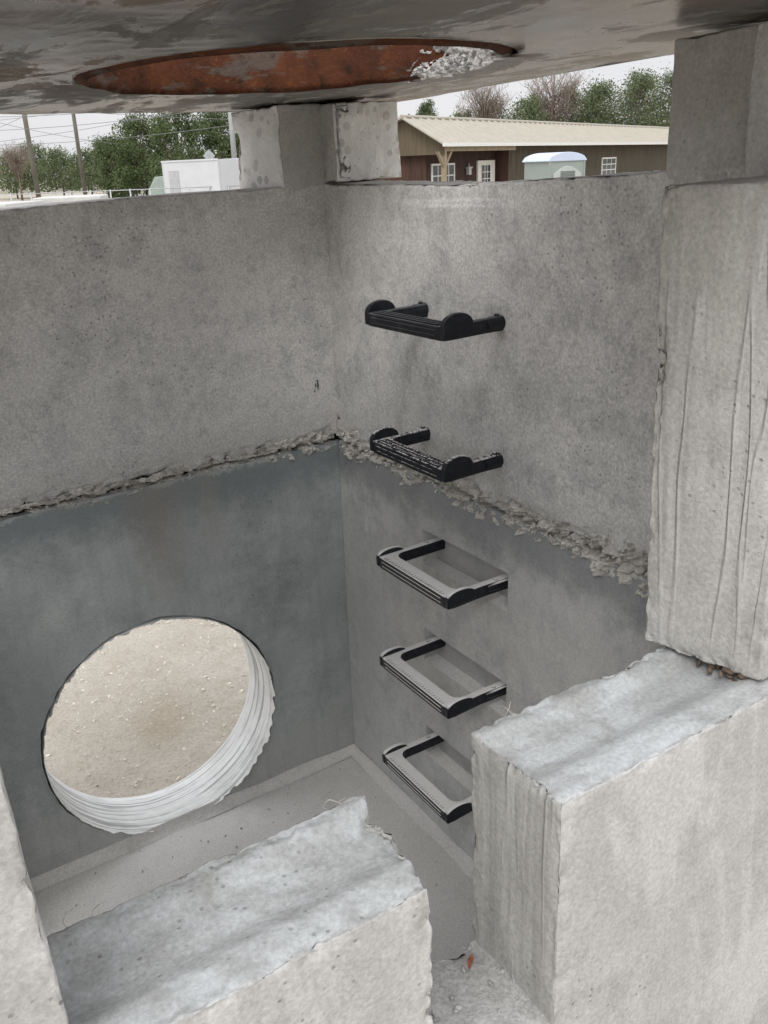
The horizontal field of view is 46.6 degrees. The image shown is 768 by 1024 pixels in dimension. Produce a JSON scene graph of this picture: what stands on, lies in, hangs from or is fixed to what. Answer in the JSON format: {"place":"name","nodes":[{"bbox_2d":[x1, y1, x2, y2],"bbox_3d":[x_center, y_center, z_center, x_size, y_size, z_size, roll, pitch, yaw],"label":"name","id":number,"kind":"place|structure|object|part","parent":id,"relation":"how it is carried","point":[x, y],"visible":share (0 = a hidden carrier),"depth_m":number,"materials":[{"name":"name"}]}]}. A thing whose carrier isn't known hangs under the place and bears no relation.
{"place":"outdoors","nodes":[
{"label":"outdoors","id":0,"kind":"place"},
{"bbox_2d":[0,178,248,797],"bbox_3d":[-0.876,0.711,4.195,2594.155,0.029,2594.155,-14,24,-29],"label":"ground","id":1,"kind":"structure","parent":0,"point":[154,761],"depth_m":3.85,"materials":[{"name":"beige sand"}]},
{"bbox_2d":[0,140,36,200],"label":"bare tree","id":2,"kind":"object","parent":1,"relation":"on","point":[17,169],"visible":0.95,"depth_m":88.32,"materials":[{"name":"brown plant"}]},
{"bbox_2d":[0,200,42,206],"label":"precast tank","id":3,"kind":"object","parent":1,"relation":"on","point":[10,203],"visible":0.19,"depth_m":13.99,"materials":[{"name":"grey concrete"}]},
{"bbox_2d":[0,151,46,198],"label":"pine tree","id":4,"kind":"object","parent":1,"relation":"on","point":[11,183],"visible":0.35,"depth_m":97.45,"materials":[{"name":"green plant"}]},
{"bbox_2d":[22,115,40,197],"bbox_3d":[-21.883,-24.474,54.261,2.600,12.002,0.328,-2,21,-1],"label":"utility pole","id":5,"kind":"object","parent":1,"relation":"on","point":[31,156],"visible":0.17,"depth_m":55.14,"materials":[{"name":"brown wood"}]},
{"bbox_2d":[1,123,122,144],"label":"overhead wire","id":6,"kind":"object","parent":5,"relation":"attached to","point":[60,135],"visible":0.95,"depth_m":58.96,"materials":[{"name":"grey metal"}]},
{"bbox_2d":[0,113,169,141],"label":"overhead wire","id":7,"kind":"object","parent":5,"relation":"attached to","point":[83,129],"visible":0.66,"depth_m":58.66,"materials":[{"name":"grey metal"}]},
{"bbox_2d":[12,125,228,144],"bbox_3d":[-21.111,-22.765,54.417,26.573,0.576,0.026,5,22,18],"label":"overhead wire","id":8,"kind":"object","parent":5,"relation":"attached to","point":[117,138],"visible":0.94,"depth_m":52.78,"materials":[{"name":"grey metal"}]},
{"bbox_2d":[103,113,209,118],"bbox_3d":[-21.368,-27.379,59.591,31.388,3.726,0.026,6,23,20],"label":"overhead wire","id":9,"kind":"object","parent":5,"relation":"attached to","point":[158,116],"visible":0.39,"depth_m":57.19,"materials":[{"name":"grey metal"}]},
{"bbox_2d":[0,139,65,194],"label":"pine tree","id":10,"kind":"object","parent":1,"relation":"on","point":[39,156],"visible":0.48,"depth_m":95.66,"materials":[{"name":"green plant"}]},
{"bbox_2d":[37,144,88,195],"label":"pine tree","id":11,"kind":"object","parent":1,"relation":"on","point":[56,156],"visible":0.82,"depth_m":91.95,"materials":[{"name":"green plant"}]},
{"bbox_2d":[32,194,107,202],"bbox_3d":[-5.870,-5.126,17.163,1.205,1.806,1.324,-6,22,-9],"label":"precast tank","id":12,"kind":"object","parent":1,"relation":"on","point":[53,199],"visible":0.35,"depth_m":16.28,"materials":[{"name":"grey concrete"}]},
{"bbox_2d":[71,113,86,194],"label":"utility pole","id":13,"kind":"object","parent":1,"relation":"on","point":[82,175],"visible":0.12,"depth_m":69.02,"materials":[{"name":"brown wood"}]},
{"bbox_2d":[57,144,108,193],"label":"pine tree","id":14,"kind":"object","parent":1,"relation":"on","point":[87,155],"visible":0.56,"depth_m":89.98,"materials":[{"name":"green plant"}]},
{"bbox_2d":[84,134,108,192],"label":"pine tree","id":15,"kind":"object","parent":1,"relation":"on","point":[95,148],"visible":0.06,"depth_m":100.63,"materials":[{"name":"green plant"}]},
{"bbox_2d":[84,146,127,196],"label":"pine tree","id":16,"kind":"object","parent":1,"relation":"on","point":[90,168],"visible":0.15,"depth_m":88.38,"materials":[{"name":"green plant"}]},
{"bbox_2d":[92,132,149,197],"bbox_3d":[-19.284,-25.008,65.064,3.804,4.966,4.793,-11,23,-22],"label":"evergreen tree","id":17,"kind":"object","parent":1,"relation":"on","point":[106,169],"visible":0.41,"depth_m":64.45,"materials":[{"name":"green plant"}]},
{"bbox_2d":[10,185,239,200],"bbox_3d":[-11.689,-14.203,41.398,10.868,1.500,0.068,-3,21,-3],"label":"wire fence","id":18,"kind":"object","parent":1,"relation":"on","point":[149,189],"visible":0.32,"depth_m":41.12,"materials":[{"name":"metal"}]},
{"bbox_2d":[100,138,152,195],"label":"pine tree","id":19,"kind":"object","parent":1,"relation":"on","point":[138,166],"visible":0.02,"depth_m":86.48,"materials":[{"name":"green plant"}]},
{"bbox_2d":[97,113,174,196],"bbox_3d":[-17.271,-24.862,62.838,6.112,6.173,6.289,17,28,40],"label":"evergreen tree","id":20,"kind":"object","parent":1,"relation":"on","point":[134,128],"visible":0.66,"depth_m":61.64,"materials":[{"name":"green plant"}]},
{"bbox_2d":[45,619,245,796],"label":"gravel","id":21,"kind":"structure","parent":1,"relation":"on","point":[166,694],"depth_m":3.92,"materials":[{"name":"beige gravel"}]},
{"bbox_2d":[133,113,218,185],"bbox_3d":[-14.650,-24.577,61.035,5.724,6.767,6.930,10,24,28],"label":"evergreen tree","id":22,"kind":"object","parent":1,"relation":"on","point":[177,147],"visible":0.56,"depth_m":60.10,"materials":[{"name":"green plant"}]},
{"bbox_2d":[148,158,239,194],"bbox_3d":[-8.986,-15.755,43.506,5.448,2.655,2.460,13,26,34],"label":"box truck","id":23,"kind":"object","parent":1,"relation":"on","point":[216,174],"visible":0.34,"depth_m":41.76,"materials":[{"name":"white paint"}]},
{"bbox_3d":[-10.022,-15.742,42.703,0.700,1.100,0.020,13,26,34],"label":"side door","id":24,"kind":"part","parent":23,"relation":"part of","materials":[{"name":"white metal"}]},
{"bbox_2d":[203,149,214,158],"bbox_3d":[-9.202,-17.635,47.608,0.640,3.200,0.070,-5,21,-6],"label":"road sign","id":25,"kind":"object","parent":1,"relation":"on","point":[208,154],"visible":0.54,"depth_m":47.14,"materials":[{"name":"metal"}]},
{"bbox_2d":[186,112,239,158],"bbox_3d":[-11.340,-25.871,63.843,6.292,6.900,6.270,1,21,7],"label":"evergreen tree","id":26,"kind":"object","parent":1,"relation":"on","point":[215,134],"visible":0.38,"depth_m":62.59,"materials":[{"name":"green plant"}]},
{"bbox_2d":[228,112,236,157],"bbox_3d":[-7.850,-20.505,45.471,0.298,10.000,0.298,-2,21,-1],"label":"steel pole","id":27,"kind":"object","parent":1,"relation":"on","point":[232,142],"depth_m":45.85,"materials":[{"name":"grey metal"}]},
{"bbox_2d":[8,113,81,116],"bbox_3d":[-19.773,-22.904,50.643,26.478,0.870,0.026,8,24,24],"label":"overhead wire","id":28,"kind":"object","parent":27,"relation":"attached to","point":[43,115],"visible":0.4,"depth_m":50.56,"materials":[{"name":"grey metal"}]},
{"bbox_2d":[11,113,179,129],"bbox_3d":[-19.718,-21.770,50.013,25.633,0.526,0.026,6,23,21],"label":"overhead wire","id":29,"kind":"object","parent":27,"relation":"attached to","point":[95,123],"visible":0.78,"depth_m":48.56,"materials":[{"name":"grey metal"}]},
{"bbox_2d":[0,113,666,193],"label":"woodland","id":30,"kind":"object","parent":1,"relation":"on","point":[11,192],"visible":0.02,"depth_m":136.86,"materials":[{"name":"green plant"}]},
{"bbox_2d":[0,438,767,1023],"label":"concrete vault","id":31,"kind":"object","parent":1,"relation":"on","point":[542,764],"visible":0.94,"depth_m":2.06,"materials":[{"name":"grey concrete"}]},
{"bbox_2d":[75,768,437,906],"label":"concrete crumbs","id":32,"kind":"object","parent":31,"relation":"on","point":[436,884],"visible":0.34,"depth_m":2.83,"materials":[{"name":"grey concrete"}]},
{"bbox_2d":[0,22,767,1023],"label":"concrete riser","id":33,"kind":"object","parent":31,"relation":"on","point":[580,362],"visible":1,"depth_m":2.12,"materials":[{"name":"grey concrete"}]},
{"bbox_2d":[0,0,767,114],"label":"concrete cover slab","id":34,"kind":"structure","parent":33,"relation":"on","point":[125,56],"depth_m":1.39,"materials":[{"name":"concrete"}]},
{"bbox_2d":[467,954,473,968],"bbox_3d":[0.140,0.727,1.444,0.009,0.012,0.036,1,22,14],"label":"fallen leaf","id":35,"kind":"object","parent":31,"relation":"on","point":[470,960],"visible":1,"depth_m":1.44,"materials":[{"name":"brown plant"}]},
{"bbox_2d":[416,99,437,115],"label":"pine tree","id":36,"kind":"object","parent":1,"relation":"on","point":[427,109],"visible":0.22,"depth_m":83.83,"materials":[{"name":"green plant"}]},
{"bbox_2d":[452,104,474,117],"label":"pine tree","id":37,"kind":"object","parent":1,"relation":"on","point":[460,115],"visible":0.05,"depth_m":84.87,"materials":[{"name":"green plant"}]},
{"bbox_2d":[452,84,517,118],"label":"bare tree","id":38,"kind":"object","parent":1,"relation":"on","point":[483,113],"visible":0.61,"depth_m":81.76,"materials":[{"name":"brown plant"}]},
{"bbox_2d":[480,94,512,118],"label":"pine tree","id":39,"kind":"object","parent":1,"relation":"on","point":[502,114],"visible":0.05,"depth_m":83.66,"materials":[{"name":"green plant"}]},
{"bbox_2d":[501,87,561,121],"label":"pine tree","id":40,"kind":"object","parent":1,"relation":"on","point":[528,112],"visible":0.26,"depth_m":80.21,"materials":[{"name":"green plant"}]},
{"bbox_2d":[516,84,550,120],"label":"pine tree","id":41,"kind":"object","parent":1,"relation":"on","point":[538,105],"visible":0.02,"depth_m":85.43,"materials":[{"name":"green plant"}]},
{"bbox_2d":[519,71,587,122],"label":"bare tree","id":42,"kind":"object","parent":1,"relation":"on","point":[551,105],"visible":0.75,"depth_m":81.76,"materials":[{"name":"brown plant"}]},
{"bbox_2d":[522,152,586,179],"bbox_3d":[3.958,-7.214,20.919,1.080,2.260,1.120,-12,23,-23],"label":"portable toilet","id":43,"kind":"object","parent":1,"relation":"on","point":[552,165],"visible":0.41,"depth_m":20.23,"materials":[{"name":"grey plastic"}]},
{"bbox_2d":[553,166,580,177],"bbox_3d":[4.182,-7.010,20.497,0.760,1.770,0.034,-12,23,-23],"label":"door","id":44,"kind":"structure","parent":43,"relation":"in","point":[566,168],"depth_m":20.19,"materials":[{"name":"grey plastic"}]},
{"bbox_2d":[542,83,600,122],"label":"pine tree","id":45,"kind":"object","parent":1,"relation":"on","point":[581,113],"visible":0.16,"depth_m":83.72,"materials":[{"name":"green plant"}]},
{"bbox_2d":[564,71,635,124],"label":"pine tree","id":46,"kind":"object","parent":1,"relation":"on","point":[597,96],"visible":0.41,"depth_m":81.83,"materials":[{"name":"green plant"}]},
{"bbox_2d":[572,74,629,124],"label":"pine tree","id":47,"kind":"object","parent":1,"relation":"on","point":[603,81],"visible":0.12,"depth_m":87.37,"materials":[{"name":"green plant"}]},
{"bbox_2d":[605,67,670,126],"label":"pine tree","id":48,"kind":"object","parent":1,"relation":"on","point":[637,88],"visible":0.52,"depth_m":80.12,"materials":[{"name":"green plant"}]},
{"bbox_2d":[610,67,666,125],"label":"pine tree","id":49,"kind":"object","parent":1,"relation":"on","point":[618,95],"visible":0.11,"depth_m":86.62,"materials":[{"name":"green plant"}]},
{"bbox_2d":[630,62,672,126],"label":"pine tree","id":50,"kind":"object","parent":1,"relation":"on","point":[667,79],"visible":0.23,"depth_m":82.08,"materials":[{"name":"green plant"}]},
{"bbox_2d":[0,55,673,177],"label":"sky","id":51,"kind":"structure","parent":0,"point":[445,103],"materials":[{"name":"white"}]},
{"bbox_2d":[373,114,668,181],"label":"porch house","id":52,"kind":"structure","parent":0,"point":[437,148],"depth_m":38.17,"materials":[{"name":"beige metal"}]},
{"bbox_2d":[431,163,454,181],"bbox_3d":[2.301,-12.858,34.632,0.055,1.260,1.890,11,25,30],"label":"window","id":53,"kind":"structure","parent":52,"relation":"in","point":[435,168],"depth_m":34.31,"materials":[{"name":"white glass"}]},
{"bbox_2d":[476,160,494,181],"bbox_3d":[4.324,-13.734,37.749,0.104,2.140,1.650,11,25,30],"label":"door","id":54,"kind":"structure","parent":52,"relation":"in","point":[485,169],"depth_m":37.42,"materials":[{"name":"beige paint"}]},
{"bbox_2d":[601,157,616,174],"bbox_3d":[12.228,-18.780,48.541,0.055,0.970,2.340,11,25,30],"label":"window","id":55,"kind":"structure","parent":52,"relation":"in","point":[608,164],"depth_m":48.48,"materials":[{"name":"white glass"}]}
]}

